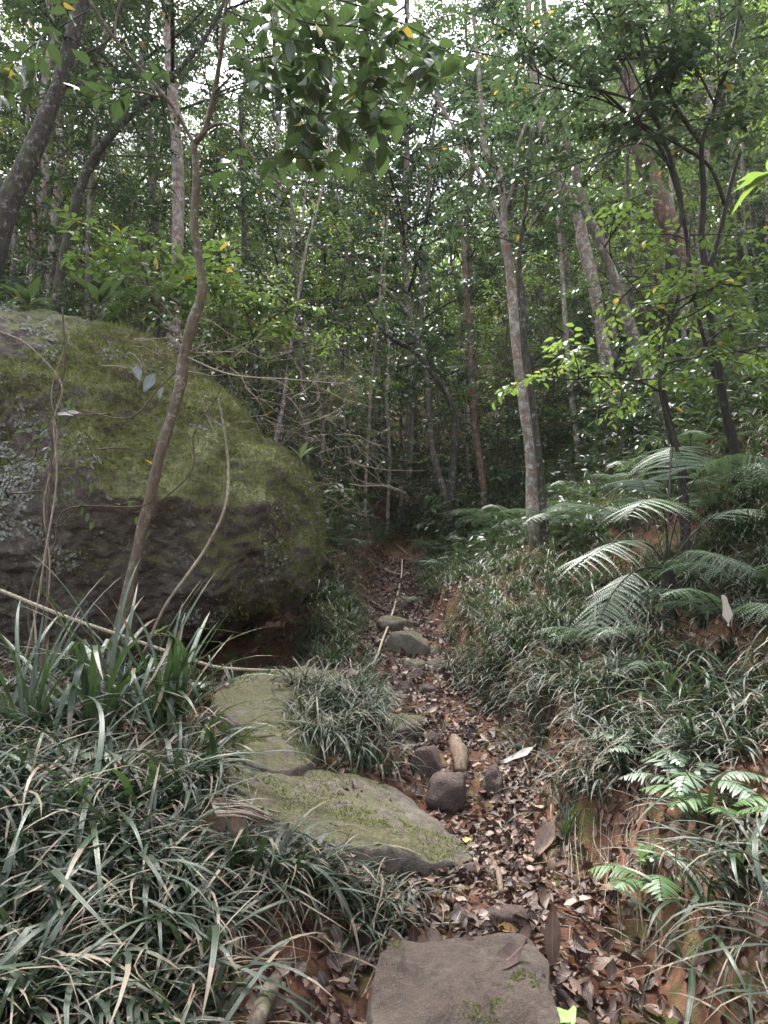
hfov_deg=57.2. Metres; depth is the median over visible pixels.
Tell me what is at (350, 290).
sapling
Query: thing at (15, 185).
leaning tree
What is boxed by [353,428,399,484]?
shrub
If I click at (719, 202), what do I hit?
sapling
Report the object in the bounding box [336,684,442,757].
grass clump
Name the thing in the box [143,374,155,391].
fallen leaf
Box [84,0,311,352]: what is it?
forest tree
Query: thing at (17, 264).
shrub
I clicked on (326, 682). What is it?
grass clump
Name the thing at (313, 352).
sapling
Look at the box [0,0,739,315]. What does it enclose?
sky
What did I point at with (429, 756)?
stone
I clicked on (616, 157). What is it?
forest tree
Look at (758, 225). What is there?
shrub
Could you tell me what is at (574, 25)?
dark stemmed tree
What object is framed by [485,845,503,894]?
root
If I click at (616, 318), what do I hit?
sapling
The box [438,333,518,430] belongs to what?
sapling
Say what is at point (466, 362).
sapling
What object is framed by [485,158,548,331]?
forest tree
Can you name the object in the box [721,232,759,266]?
shrub
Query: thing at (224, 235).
forest
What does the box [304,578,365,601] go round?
grass clump
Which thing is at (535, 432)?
tree
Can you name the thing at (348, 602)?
grass
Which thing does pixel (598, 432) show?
shrub
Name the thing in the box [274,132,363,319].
forest tree
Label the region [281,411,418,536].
dead brush
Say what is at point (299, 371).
sapling
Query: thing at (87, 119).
forest tree
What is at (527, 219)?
forest tree
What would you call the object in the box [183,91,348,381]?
sapling
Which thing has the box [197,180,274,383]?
sapling
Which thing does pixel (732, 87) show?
forest tree
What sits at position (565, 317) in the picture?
slender tree
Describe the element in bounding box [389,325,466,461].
sapling
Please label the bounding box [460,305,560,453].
sapling
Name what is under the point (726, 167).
sapling
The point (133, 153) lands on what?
sapling
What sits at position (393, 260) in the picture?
forest tree
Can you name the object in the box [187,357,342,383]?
bare branch
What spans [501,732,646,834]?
grass clump
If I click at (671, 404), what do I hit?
shrub
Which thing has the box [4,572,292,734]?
strap plant
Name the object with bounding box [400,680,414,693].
stone
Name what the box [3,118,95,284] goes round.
sapling
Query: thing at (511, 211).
forest tree
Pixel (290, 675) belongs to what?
grass clump
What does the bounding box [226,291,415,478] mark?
leafy brush
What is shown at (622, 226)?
sapling
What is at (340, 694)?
grass clump
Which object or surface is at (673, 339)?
shrub
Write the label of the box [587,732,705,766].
fern
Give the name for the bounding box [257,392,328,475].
shrub
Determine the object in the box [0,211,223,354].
leafy brush
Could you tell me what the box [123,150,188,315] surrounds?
sapling
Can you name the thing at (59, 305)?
shrub
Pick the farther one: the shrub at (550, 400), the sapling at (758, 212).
the sapling at (758, 212)
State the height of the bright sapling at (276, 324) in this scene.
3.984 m
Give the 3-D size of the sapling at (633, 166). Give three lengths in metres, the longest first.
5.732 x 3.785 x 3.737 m
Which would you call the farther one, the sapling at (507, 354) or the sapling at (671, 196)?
the sapling at (507, 354)
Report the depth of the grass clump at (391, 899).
2.39 m
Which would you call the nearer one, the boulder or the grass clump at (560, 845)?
the grass clump at (560, 845)
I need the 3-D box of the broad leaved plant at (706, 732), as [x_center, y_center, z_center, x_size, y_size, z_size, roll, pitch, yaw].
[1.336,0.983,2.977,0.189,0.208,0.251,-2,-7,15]
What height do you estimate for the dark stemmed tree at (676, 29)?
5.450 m
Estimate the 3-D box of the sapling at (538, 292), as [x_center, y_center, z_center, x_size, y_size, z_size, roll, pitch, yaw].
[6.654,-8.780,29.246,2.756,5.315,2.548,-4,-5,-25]
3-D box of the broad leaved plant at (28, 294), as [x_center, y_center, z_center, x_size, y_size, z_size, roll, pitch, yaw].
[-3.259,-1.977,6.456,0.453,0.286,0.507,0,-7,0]
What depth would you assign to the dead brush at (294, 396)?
6.43 m
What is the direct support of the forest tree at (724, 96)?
on the ground at (678, 988)
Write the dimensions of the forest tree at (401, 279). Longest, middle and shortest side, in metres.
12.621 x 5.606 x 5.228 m
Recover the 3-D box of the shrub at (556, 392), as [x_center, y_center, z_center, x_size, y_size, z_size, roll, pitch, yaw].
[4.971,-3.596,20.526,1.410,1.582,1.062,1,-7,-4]
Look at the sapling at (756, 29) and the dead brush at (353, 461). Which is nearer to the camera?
the dead brush at (353, 461)
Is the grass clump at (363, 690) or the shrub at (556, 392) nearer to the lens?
the grass clump at (363, 690)
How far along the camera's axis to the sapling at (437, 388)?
16.00 m
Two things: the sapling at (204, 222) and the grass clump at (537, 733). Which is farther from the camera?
the sapling at (204, 222)
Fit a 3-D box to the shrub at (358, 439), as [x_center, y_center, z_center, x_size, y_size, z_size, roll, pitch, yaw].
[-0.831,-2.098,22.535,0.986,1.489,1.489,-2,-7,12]
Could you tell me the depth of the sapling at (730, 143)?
16.23 m
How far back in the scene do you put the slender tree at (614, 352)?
15.57 m
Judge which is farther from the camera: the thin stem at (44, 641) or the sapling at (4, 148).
the sapling at (4, 148)
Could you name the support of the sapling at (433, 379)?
on the ground at (678, 988)
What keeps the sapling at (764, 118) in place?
on the ground at (678, 988)
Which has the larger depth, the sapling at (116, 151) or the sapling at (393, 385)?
the sapling at (393, 385)
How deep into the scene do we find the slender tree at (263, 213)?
12.67 m
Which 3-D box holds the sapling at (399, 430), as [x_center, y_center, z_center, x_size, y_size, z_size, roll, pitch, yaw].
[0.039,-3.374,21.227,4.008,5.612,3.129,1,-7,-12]
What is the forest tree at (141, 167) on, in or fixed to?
on the ground at (678, 988)
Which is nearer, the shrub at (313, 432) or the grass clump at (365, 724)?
the grass clump at (365, 724)
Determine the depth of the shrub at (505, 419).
12.99 m
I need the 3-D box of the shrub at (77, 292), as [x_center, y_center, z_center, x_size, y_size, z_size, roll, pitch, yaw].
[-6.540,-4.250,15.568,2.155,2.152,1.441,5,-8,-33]
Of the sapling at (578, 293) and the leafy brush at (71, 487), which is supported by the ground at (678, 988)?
the sapling at (578, 293)
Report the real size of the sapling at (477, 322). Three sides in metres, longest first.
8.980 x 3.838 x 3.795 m
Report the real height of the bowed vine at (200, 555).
1.558 m
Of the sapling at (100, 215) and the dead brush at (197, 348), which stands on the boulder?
the dead brush at (197, 348)
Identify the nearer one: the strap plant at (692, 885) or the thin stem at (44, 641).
the strap plant at (692, 885)
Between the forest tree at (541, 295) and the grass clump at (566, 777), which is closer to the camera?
the grass clump at (566, 777)
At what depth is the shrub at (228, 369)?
19.13 m
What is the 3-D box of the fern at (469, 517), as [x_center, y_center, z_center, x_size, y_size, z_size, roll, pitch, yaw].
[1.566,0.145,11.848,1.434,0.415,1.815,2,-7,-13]
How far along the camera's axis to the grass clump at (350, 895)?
2.31 m
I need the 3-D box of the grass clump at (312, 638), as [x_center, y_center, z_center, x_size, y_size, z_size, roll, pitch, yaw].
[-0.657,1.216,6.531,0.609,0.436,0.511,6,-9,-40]
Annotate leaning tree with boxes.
[0,0,182,281]
[471,0,665,438]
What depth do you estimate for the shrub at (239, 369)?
22.88 m
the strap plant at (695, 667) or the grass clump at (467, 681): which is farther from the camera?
the grass clump at (467, 681)
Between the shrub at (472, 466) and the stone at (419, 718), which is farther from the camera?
the shrub at (472, 466)
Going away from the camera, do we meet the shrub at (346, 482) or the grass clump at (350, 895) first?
the grass clump at (350, 895)
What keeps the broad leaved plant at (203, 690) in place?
on the ground at (678, 988)
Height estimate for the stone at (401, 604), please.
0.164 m
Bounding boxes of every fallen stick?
[417,909,447,929]
[434,899,538,924]
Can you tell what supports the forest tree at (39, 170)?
on the ground at (678, 988)
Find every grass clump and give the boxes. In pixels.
[197,812,340,902]
[221,826,371,919]
[243,833,424,945]
[245,655,348,696]
[253,674,361,741]
[257,696,376,767]
[273,657,385,702]
[280,665,400,731]
[285,621,328,660]
[288,701,414,776]
[294,657,413,722]
[302,881,426,987]
[303,616,366,643]
[303,857,464,951]
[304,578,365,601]
[309,684,421,743]
[321,719,430,784]
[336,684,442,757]
[421,650,481,681]
[437,658,485,694]
[440,619,454,644]
[454,647,543,721]
[474,693,574,777]
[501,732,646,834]
[547,789,587,844]
[549,842,585,870]
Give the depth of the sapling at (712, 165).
18.72 m
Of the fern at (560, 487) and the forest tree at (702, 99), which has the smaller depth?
the fern at (560, 487)
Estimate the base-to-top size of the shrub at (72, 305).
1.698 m
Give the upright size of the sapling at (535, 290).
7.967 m
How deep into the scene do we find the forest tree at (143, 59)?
15.56 m
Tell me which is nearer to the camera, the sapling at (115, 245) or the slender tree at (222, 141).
the slender tree at (222, 141)
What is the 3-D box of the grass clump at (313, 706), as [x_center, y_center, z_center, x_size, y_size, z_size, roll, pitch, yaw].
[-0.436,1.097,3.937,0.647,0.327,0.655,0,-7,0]
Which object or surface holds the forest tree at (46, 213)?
on the ground at (678, 988)
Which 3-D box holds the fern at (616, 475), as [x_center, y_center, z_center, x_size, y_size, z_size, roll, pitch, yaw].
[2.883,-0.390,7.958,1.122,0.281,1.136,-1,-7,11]
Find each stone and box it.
[375,615,413,631]
[377,718,394,742]
[386,630,430,657]
[389,713,423,740]
[396,601,412,610]
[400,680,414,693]
[401,668,425,681]
[404,659,430,671]
[408,715,427,728]
[410,744,442,778]
[419,684,436,694]
[423,730,444,748]
[425,769,465,813]
[427,657,447,672]
[429,646,441,656]
[449,733,468,773]
[458,862,484,881]
[482,764,503,798]
[485,904,527,932]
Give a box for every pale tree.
[0,0,174,307]
[437,0,668,441]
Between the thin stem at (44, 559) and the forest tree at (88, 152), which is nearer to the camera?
the thin stem at (44, 559)
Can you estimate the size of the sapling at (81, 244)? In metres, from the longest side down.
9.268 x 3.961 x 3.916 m
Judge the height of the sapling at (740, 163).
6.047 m
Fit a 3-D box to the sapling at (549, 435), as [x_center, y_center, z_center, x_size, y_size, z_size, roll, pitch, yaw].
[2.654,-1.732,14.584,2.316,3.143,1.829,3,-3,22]
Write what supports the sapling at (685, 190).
on the ground at (678, 988)
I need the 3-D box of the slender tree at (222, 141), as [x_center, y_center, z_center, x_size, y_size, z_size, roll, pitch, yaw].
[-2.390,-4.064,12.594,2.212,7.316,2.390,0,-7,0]
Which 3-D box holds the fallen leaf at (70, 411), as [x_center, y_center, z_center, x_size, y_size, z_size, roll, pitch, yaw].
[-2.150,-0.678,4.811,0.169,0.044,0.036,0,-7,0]
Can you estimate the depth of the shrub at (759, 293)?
7.95 m
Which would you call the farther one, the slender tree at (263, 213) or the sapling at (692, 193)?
the sapling at (692, 193)
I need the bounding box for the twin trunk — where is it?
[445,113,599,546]
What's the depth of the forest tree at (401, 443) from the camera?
30.59 m
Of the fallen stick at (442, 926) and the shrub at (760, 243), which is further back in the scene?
the shrub at (760, 243)
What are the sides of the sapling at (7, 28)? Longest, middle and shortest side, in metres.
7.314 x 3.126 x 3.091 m
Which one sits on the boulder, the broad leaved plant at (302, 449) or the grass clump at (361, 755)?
the broad leaved plant at (302, 449)
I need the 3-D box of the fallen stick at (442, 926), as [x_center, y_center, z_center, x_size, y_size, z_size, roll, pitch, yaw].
[0.153,1.358,2.351,0.015,0.020,0.154,6,-9,-38]
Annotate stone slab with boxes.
[226,762,473,880]
[366,933,559,1023]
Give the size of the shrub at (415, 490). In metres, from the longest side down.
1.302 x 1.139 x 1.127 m
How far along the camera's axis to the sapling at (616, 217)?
17.09 m
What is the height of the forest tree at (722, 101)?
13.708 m
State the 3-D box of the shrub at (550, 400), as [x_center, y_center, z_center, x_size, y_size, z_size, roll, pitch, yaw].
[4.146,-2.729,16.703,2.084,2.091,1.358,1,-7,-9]
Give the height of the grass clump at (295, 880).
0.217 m
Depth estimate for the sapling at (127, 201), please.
12.46 m
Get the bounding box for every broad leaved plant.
[1,274,56,310]
[67,273,127,312]
[116,284,162,311]
[150,624,170,661]
[187,681,217,704]
[287,441,319,466]
[634,842,655,881]
[679,716,726,753]
[731,160,767,213]
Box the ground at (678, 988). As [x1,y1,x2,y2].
[0,226,767,1023]
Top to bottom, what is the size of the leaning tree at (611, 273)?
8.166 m
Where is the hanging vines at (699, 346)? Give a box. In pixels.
[689,270,762,402]
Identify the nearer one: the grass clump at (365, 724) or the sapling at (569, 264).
the grass clump at (365, 724)
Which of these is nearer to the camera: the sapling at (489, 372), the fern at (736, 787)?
the fern at (736, 787)
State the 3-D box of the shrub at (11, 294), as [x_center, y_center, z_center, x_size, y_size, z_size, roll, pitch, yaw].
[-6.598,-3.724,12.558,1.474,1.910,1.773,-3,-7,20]
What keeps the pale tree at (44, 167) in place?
on the ground at (678, 988)
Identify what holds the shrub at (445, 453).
on the ground at (678, 988)
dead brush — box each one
[39,276,307,441]
[229,335,380,478]
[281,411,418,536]
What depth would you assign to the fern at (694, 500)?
5.89 m
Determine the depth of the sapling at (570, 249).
27.51 m
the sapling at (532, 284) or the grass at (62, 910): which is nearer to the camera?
the grass at (62, 910)
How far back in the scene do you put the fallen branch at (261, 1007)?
1.65 m
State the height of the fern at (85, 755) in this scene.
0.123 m
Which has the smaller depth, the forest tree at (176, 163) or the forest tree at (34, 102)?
the forest tree at (176, 163)
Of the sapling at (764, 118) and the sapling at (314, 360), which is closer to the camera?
the sapling at (764, 118)
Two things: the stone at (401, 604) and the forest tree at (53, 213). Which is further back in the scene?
the forest tree at (53, 213)
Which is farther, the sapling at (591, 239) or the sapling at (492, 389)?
the sapling at (591, 239)
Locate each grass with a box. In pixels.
[0,485,411,713]
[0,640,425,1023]
[0,648,419,1023]
[402,279,767,693]
[449,496,767,1023]
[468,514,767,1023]
[608,854,767,1023]
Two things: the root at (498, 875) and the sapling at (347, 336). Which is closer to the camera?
the root at (498, 875)
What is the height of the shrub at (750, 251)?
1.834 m
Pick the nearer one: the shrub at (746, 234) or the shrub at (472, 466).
the shrub at (472, 466)
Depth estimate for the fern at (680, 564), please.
4.31 m
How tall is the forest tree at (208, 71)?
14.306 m
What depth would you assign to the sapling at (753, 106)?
23.89 m
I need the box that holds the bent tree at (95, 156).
[33,0,270,311]
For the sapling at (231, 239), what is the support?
on the ground at (678, 988)
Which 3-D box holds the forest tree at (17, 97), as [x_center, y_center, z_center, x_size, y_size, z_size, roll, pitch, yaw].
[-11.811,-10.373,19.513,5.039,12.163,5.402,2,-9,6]
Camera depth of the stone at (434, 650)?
6.36 m
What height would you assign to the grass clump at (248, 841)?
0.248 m
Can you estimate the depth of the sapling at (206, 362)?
10.94 m
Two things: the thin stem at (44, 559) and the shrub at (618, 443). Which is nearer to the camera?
the thin stem at (44, 559)
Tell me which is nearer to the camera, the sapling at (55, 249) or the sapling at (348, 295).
the sapling at (55, 249)
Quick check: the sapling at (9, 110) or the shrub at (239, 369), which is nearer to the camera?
the sapling at (9, 110)
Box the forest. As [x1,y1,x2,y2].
[0,35,767,434]
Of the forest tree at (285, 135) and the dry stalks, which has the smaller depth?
the dry stalks
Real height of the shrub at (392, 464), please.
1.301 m
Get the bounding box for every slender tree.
[190,91,310,427]
[209,50,358,470]
[250,149,358,495]
[308,190,482,503]
[313,231,491,548]
[314,216,425,522]
[347,201,436,534]
[415,216,522,526]
[484,196,637,467]
[553,228,662,385]
[556,47,725,445]
[667,143,767,322]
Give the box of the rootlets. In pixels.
[562,783,767,981]
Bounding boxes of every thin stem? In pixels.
[0,331,62,671]
[27,490,157,670]
[37,307,65,694]
[43,336,69,685]
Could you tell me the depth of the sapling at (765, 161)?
17.82 m
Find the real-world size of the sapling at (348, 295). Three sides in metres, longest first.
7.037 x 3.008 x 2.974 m
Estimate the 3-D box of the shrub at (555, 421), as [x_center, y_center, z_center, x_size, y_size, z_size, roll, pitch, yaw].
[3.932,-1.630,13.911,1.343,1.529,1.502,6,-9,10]
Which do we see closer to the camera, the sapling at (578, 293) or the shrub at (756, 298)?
the shrub at (756, 298)
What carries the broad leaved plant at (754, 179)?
on the ground at (678, 988)
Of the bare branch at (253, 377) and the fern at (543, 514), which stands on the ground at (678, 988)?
the fern at (543, 514)
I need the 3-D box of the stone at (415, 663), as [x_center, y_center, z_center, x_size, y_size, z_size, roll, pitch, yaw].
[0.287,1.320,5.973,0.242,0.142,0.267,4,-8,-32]
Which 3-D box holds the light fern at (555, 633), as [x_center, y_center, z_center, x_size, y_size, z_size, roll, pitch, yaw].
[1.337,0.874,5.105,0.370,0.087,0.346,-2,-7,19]
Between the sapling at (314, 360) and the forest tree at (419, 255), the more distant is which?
the sapling at (314, 360)
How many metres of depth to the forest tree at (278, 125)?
16.24 m
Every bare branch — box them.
[81,370,175,418]
[134,361,176,369]
[160,379,225,501]
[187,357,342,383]
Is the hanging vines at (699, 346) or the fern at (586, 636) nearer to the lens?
the fern at (586, 636)
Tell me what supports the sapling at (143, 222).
on the ground at (678, 988)
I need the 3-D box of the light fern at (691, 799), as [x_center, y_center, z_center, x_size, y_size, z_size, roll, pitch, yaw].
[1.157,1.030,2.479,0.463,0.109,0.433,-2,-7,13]
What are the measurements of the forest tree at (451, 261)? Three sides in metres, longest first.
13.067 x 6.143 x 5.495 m
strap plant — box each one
[0,550,226,751]
[0,574,120,747]
[0,696,300,930]
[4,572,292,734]
[146,688,282,757]
[524,623,702,696]
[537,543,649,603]
[584,787,767,1023]
[593,637,767,721]
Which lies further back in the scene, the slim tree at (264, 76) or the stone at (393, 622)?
the stone at (393, 622)
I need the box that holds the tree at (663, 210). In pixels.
[534,0,763,375]
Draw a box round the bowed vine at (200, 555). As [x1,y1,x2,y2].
[143,398,229,652]
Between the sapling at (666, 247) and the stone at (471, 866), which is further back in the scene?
the sapling at (666, 247)
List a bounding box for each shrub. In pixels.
[0,236,24,303]
[0,257,49,303]
[0,258,46,304]
[0,282,60,309]
[1,266,49,304]
[12,261,94,314]
[35,296,70,311]
[41,291,133,321]
[47,300,68,312]
[61,294,93,320]
[63,277,125,318]
[84,307,164,341]
[190,347,272,417]
[219,356,239,387]
[221,358,247,390]
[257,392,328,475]
[264,383,355,511]
[264,417,296,436]
[285,383,330,427]
[295,417,350,480]
[317,452,376,518]
[317,481,355,563]
[346,428,370,460]
[353,427,401,489]
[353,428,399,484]
[369,449,396,475]
[371,446,429,523]
[392,483,442,538]
[411,484,473,548]
[412,435,487,526]
[427,429,465,483]
[427,437,464,478]
[428,470,468,516]
[432,462,494,524]
[456,464,493,503]
[463,414,546,505]
[473,427,525,492]
[477,464,525,508]
[484,401,519,436]
[517,357,588,432]
[523,347,644,482]
[538,376,566,414]
[540,419,573,458]
[549,387,605,445]
[555,358,646,443]
[572,376,653,473]
[576,392,663,467]
[586,316,627,367]
[608,335,733,468]
[617,292,679,348]
[617,309,657,347]
[621,354,694,441]
[630,339,711,413]
[638,314,667,339]
[648,312,692,369]
[651,316,689,356]
[666,279,767,419]
[669,298,742,362]
[678,293,767,385]
[707,237,740,271]
[711,270,760,327]
[716,248,766,301]
[721,214,764,251]
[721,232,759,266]
[723,283,767,368]
[734,222,767,283]
[747,225,767,302]
[748,206,767,279]
[748,215,764,250]
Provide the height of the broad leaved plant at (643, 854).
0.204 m
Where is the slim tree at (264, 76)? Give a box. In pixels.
[0,0,477,693]
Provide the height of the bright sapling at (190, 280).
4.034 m
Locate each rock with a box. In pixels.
[207,666,359,750]
[231,721,320,775]
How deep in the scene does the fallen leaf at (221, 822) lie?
2.46 m
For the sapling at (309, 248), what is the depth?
29.75 m
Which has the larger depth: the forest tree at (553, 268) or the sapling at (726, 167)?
the forest tree at (553, 268)
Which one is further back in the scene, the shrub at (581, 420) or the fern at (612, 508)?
the shrub at (581, 420)
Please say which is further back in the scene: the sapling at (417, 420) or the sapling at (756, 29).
the sapling at (417, 420)
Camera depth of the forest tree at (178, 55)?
23.59 m
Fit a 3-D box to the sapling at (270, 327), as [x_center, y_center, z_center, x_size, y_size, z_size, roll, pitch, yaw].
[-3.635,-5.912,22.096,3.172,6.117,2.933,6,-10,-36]
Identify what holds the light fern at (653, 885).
on the ground at (678, 988)
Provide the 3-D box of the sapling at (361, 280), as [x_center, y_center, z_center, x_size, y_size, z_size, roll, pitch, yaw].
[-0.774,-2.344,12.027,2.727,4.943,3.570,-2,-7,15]
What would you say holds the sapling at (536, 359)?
on the ground at (678, 988)
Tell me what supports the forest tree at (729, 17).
on the ground at (678, 988)
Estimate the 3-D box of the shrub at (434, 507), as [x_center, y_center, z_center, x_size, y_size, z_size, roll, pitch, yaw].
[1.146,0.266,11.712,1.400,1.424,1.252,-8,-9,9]
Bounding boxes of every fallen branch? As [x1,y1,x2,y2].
[0,559,402,671]
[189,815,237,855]
[246,969,283,1023]
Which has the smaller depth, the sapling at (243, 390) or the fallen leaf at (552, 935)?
the fallen leaf at (552, 935)
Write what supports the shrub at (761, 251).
on the ground at (678, 988)
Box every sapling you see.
[0,0,218,319]
[0,4,106,299]
[0,16,153,301]
[0,41,111,304]
[0,49,144,320]
[0,59,23,130]
[0,125,42,208]
[0,132,50,281]
[0,176,96,311]
[1,111,93,284]
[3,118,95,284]
[15,18,147,312]
[16,150,130,294]
[27,60,143,316]
[33,174,201,336]
[35,177,141,319]
[41,200,170,328]
[43,139,167,305]
[51,204,257,367]
[59,128,148,317]
[71,210,139,305]
[75,81,161,325]
[75,150,222,342]
[75,170,203,346]
[82,171,256,357]
[119,238,237,380]
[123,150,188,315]
[127,118,256,372]
[134,186,237,363]
[162,234,311,401]
[181,269,267,388]
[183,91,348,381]
[194,218,298,406]
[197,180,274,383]
[203,84,401,441]
[203,272,325,638]
[205,263,324,433]
[207,189,262,336]
[234,184,328,427]
[235,203,422,484]
[248,217,406,461]
[248,245,315,412]
[256,286,357,434]
[256,299,339,424]
[258,194,333,366]
[260,339,347,412]
[288,285,363,420]
[301,261,397,462]
[306,313,378,452]
[320,284,415,480]
[326,305,442,466]
[328,255,395,418]
[328,290,405,412]
[329,397,413,504]
[330,277,364,377]
[346,278,431,463]
[361,295,435,458]
[366,289,462,477]
[381,357,490,518]
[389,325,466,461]
[392,163,536,488]
[393,377,436,466]
[400,317,461,426]
[410,319,523,503]
[425,243,549,456]
[425,245,593,506]
[432,251,513,418]
[432,342,512,446]
[434,294,495,434]
[436,292,562,470]
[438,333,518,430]
[457,352,564,487]
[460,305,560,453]
[466,304,548,433]
[478,161,587,398]
[479,211,561,342]
[480,261,547,366]
[481,224,561,340]
[482,334,532,410]
[490,293,568,405]
[492,197,767,574]
[493,306,563,438]
[516,187,593,383]
[516,243,561,350]
[524,256,653,427]
[525,145,604,350]
[526,264,636,413]
[529,120,697,356]
[533,225,646,359]
[541,156,625,354]
[542,83,692,369]
[544,206,581,297]
[547,281,617,380]
[569,121,691,319]
[577,270,639,344]
[578,0,767,369]
[588,120,638,279]
[588,170,670,327]
[595,224,654,306]
[597,159,689,317]
[602,169,736,342]
[619,13,756,319]
[622,182,665,275]
[629,1,767,286]
[636,64,764,293]
[638,195,697,275]
[638,201,730,315]
[651,99,728,239]
[667,132,730,250]
[676,74,767,281]
[678,110,739,236]
[687,132,760,279]
[689,38,762,218]
[691,113,767,302]
[695,93,764,227]
[697,7,767,267]
[699,13,767,216]
[700,0,767,141]
[714,20,767,150]
[729,182,764,241]
[749,1,767,164]
[758,65,767,168]
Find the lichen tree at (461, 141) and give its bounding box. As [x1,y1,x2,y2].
[324,0,643,548]
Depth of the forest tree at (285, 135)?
33.92 m
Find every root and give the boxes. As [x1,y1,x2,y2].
[361,593,390,611]
[376,562,416,575]
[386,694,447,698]
[392,542,408,556]
[479,835,558,899]
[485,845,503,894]
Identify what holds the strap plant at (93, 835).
on the ground at (678, 988)
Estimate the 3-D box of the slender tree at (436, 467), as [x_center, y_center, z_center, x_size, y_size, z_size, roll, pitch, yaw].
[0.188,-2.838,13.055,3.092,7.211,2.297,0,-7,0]
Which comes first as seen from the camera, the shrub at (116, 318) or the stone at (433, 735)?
the stone at (433, 735)
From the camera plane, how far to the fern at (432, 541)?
11.07 m
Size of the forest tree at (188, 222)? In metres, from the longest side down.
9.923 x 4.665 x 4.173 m
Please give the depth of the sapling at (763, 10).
13.96 m
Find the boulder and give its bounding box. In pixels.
[0,303,327,676]
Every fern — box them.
[0,744,130,789]
[325,537,372,550]
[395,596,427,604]
[400,559,449,566]
[406,535,473,553]
[438,504,525,540]
[441,509,520,528]
[496,507,604,535]
[504,468,544,483]
[525,480,598,496]
[529,618,648,649]
[541,447,767,646]
[547,493,673,527]
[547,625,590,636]
[586,461,672,490]
[587,653,691,678]
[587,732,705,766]
[588,845,683,900]
[614,588,767,636]
[618,757,766,805]
[628,430,765,479]
[639,784,767,818]
[645,558,767,600]
[659,477,767,519]
[662,457,767,498]
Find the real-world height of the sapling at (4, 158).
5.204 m
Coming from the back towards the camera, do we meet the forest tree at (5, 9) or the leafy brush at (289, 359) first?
the forest tree at (5, 9)
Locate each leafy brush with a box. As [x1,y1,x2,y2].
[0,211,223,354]
[0,396,161,540]
[143,264,356,419]
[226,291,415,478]
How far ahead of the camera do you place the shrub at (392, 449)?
19.10 m
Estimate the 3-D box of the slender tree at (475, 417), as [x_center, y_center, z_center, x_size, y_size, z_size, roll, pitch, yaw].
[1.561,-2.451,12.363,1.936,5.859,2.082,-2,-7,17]
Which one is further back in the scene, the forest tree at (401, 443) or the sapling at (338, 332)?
the forest tree at (401, 443)
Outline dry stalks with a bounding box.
[208,794,279,824]
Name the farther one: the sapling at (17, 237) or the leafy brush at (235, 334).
the sapling at (17, 237)
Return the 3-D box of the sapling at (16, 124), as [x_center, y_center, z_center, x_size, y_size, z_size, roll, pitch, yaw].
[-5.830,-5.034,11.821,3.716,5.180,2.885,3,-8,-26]
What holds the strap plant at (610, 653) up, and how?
on the ground at (678, 988)
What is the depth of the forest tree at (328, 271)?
30.61 m
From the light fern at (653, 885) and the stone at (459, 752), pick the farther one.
the stone at (459, 752)
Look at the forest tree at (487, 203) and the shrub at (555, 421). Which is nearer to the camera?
the shrub at (555, 421)
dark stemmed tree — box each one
[426,0,763,545]
[485,0,767,508]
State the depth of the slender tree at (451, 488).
12.11 m
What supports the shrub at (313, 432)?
on the ground at (678, 988)
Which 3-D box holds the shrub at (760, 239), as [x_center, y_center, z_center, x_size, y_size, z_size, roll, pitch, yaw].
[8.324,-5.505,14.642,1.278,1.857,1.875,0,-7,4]
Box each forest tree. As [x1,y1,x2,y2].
[0,0,62,165]
[0,0,168,295]
[0,0,211,305]
[0,3,141,303]
[0,4,128,295]
[0,11,54,162]
[0,14,169,245]
[2,3,196,248]
[34,2,244,249]
[35,0,283,336]
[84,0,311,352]
[97,11,227,249]
[105,0,330,373]
[107,111,189,228]
[125,36,233,263]
[161,81,281,366]
[177,0,317,390]
[184,0,369,443]
[187,1,378,364]
[208,93,298,336]
[238,0,417,455]
[257,71,431,458]
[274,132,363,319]
[276,186,366,405]
[284,0,465,451]
[285,160,413,425]
[305,0,541,517]
[317,14,550,523]
[339,0,574,477]
[345,193,454,448]
[350,191,437,412]
[357,138,483,460]
[399,106,507,429]
[400,208,463,352]
[407,6,608,365]
[408,133,507,409]
[442,0,688,412]
[448,46,587,366]
[455,0,625,368]
[472,94,547,231]
[478,140,562,295]
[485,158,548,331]
[555,0,730,343]
[556,0,767,298]
[566,19,668,280]
[585,0,767,285]
[614,30,767,212]
[643,4,765,231]
[644,13,736,233]
[654,0,767,263]
[658,1,767,259]
[659,5,767,227]
[690,24,764,233]
[702,0,767,52]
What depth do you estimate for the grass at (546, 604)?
6.76 m
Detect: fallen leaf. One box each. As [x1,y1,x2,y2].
[57,410,80,415]
[133,365,141,380]
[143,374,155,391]
[157,387,162,398]
[201,797,227,832]
[227,808,248,849]
[461,935,473,939]
[463,837,472,841]
[496,938,527,969]
[501,744,535,763]
[535,814,555,855]
[544,901,560,964]
[556,1005,575,1023]
[721,595,732,625]
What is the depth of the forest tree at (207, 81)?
17.99 m
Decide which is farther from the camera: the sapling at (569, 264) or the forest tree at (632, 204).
the sapling at (569, 264)
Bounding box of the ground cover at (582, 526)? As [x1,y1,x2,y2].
[2,234,767,574]
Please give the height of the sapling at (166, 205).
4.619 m

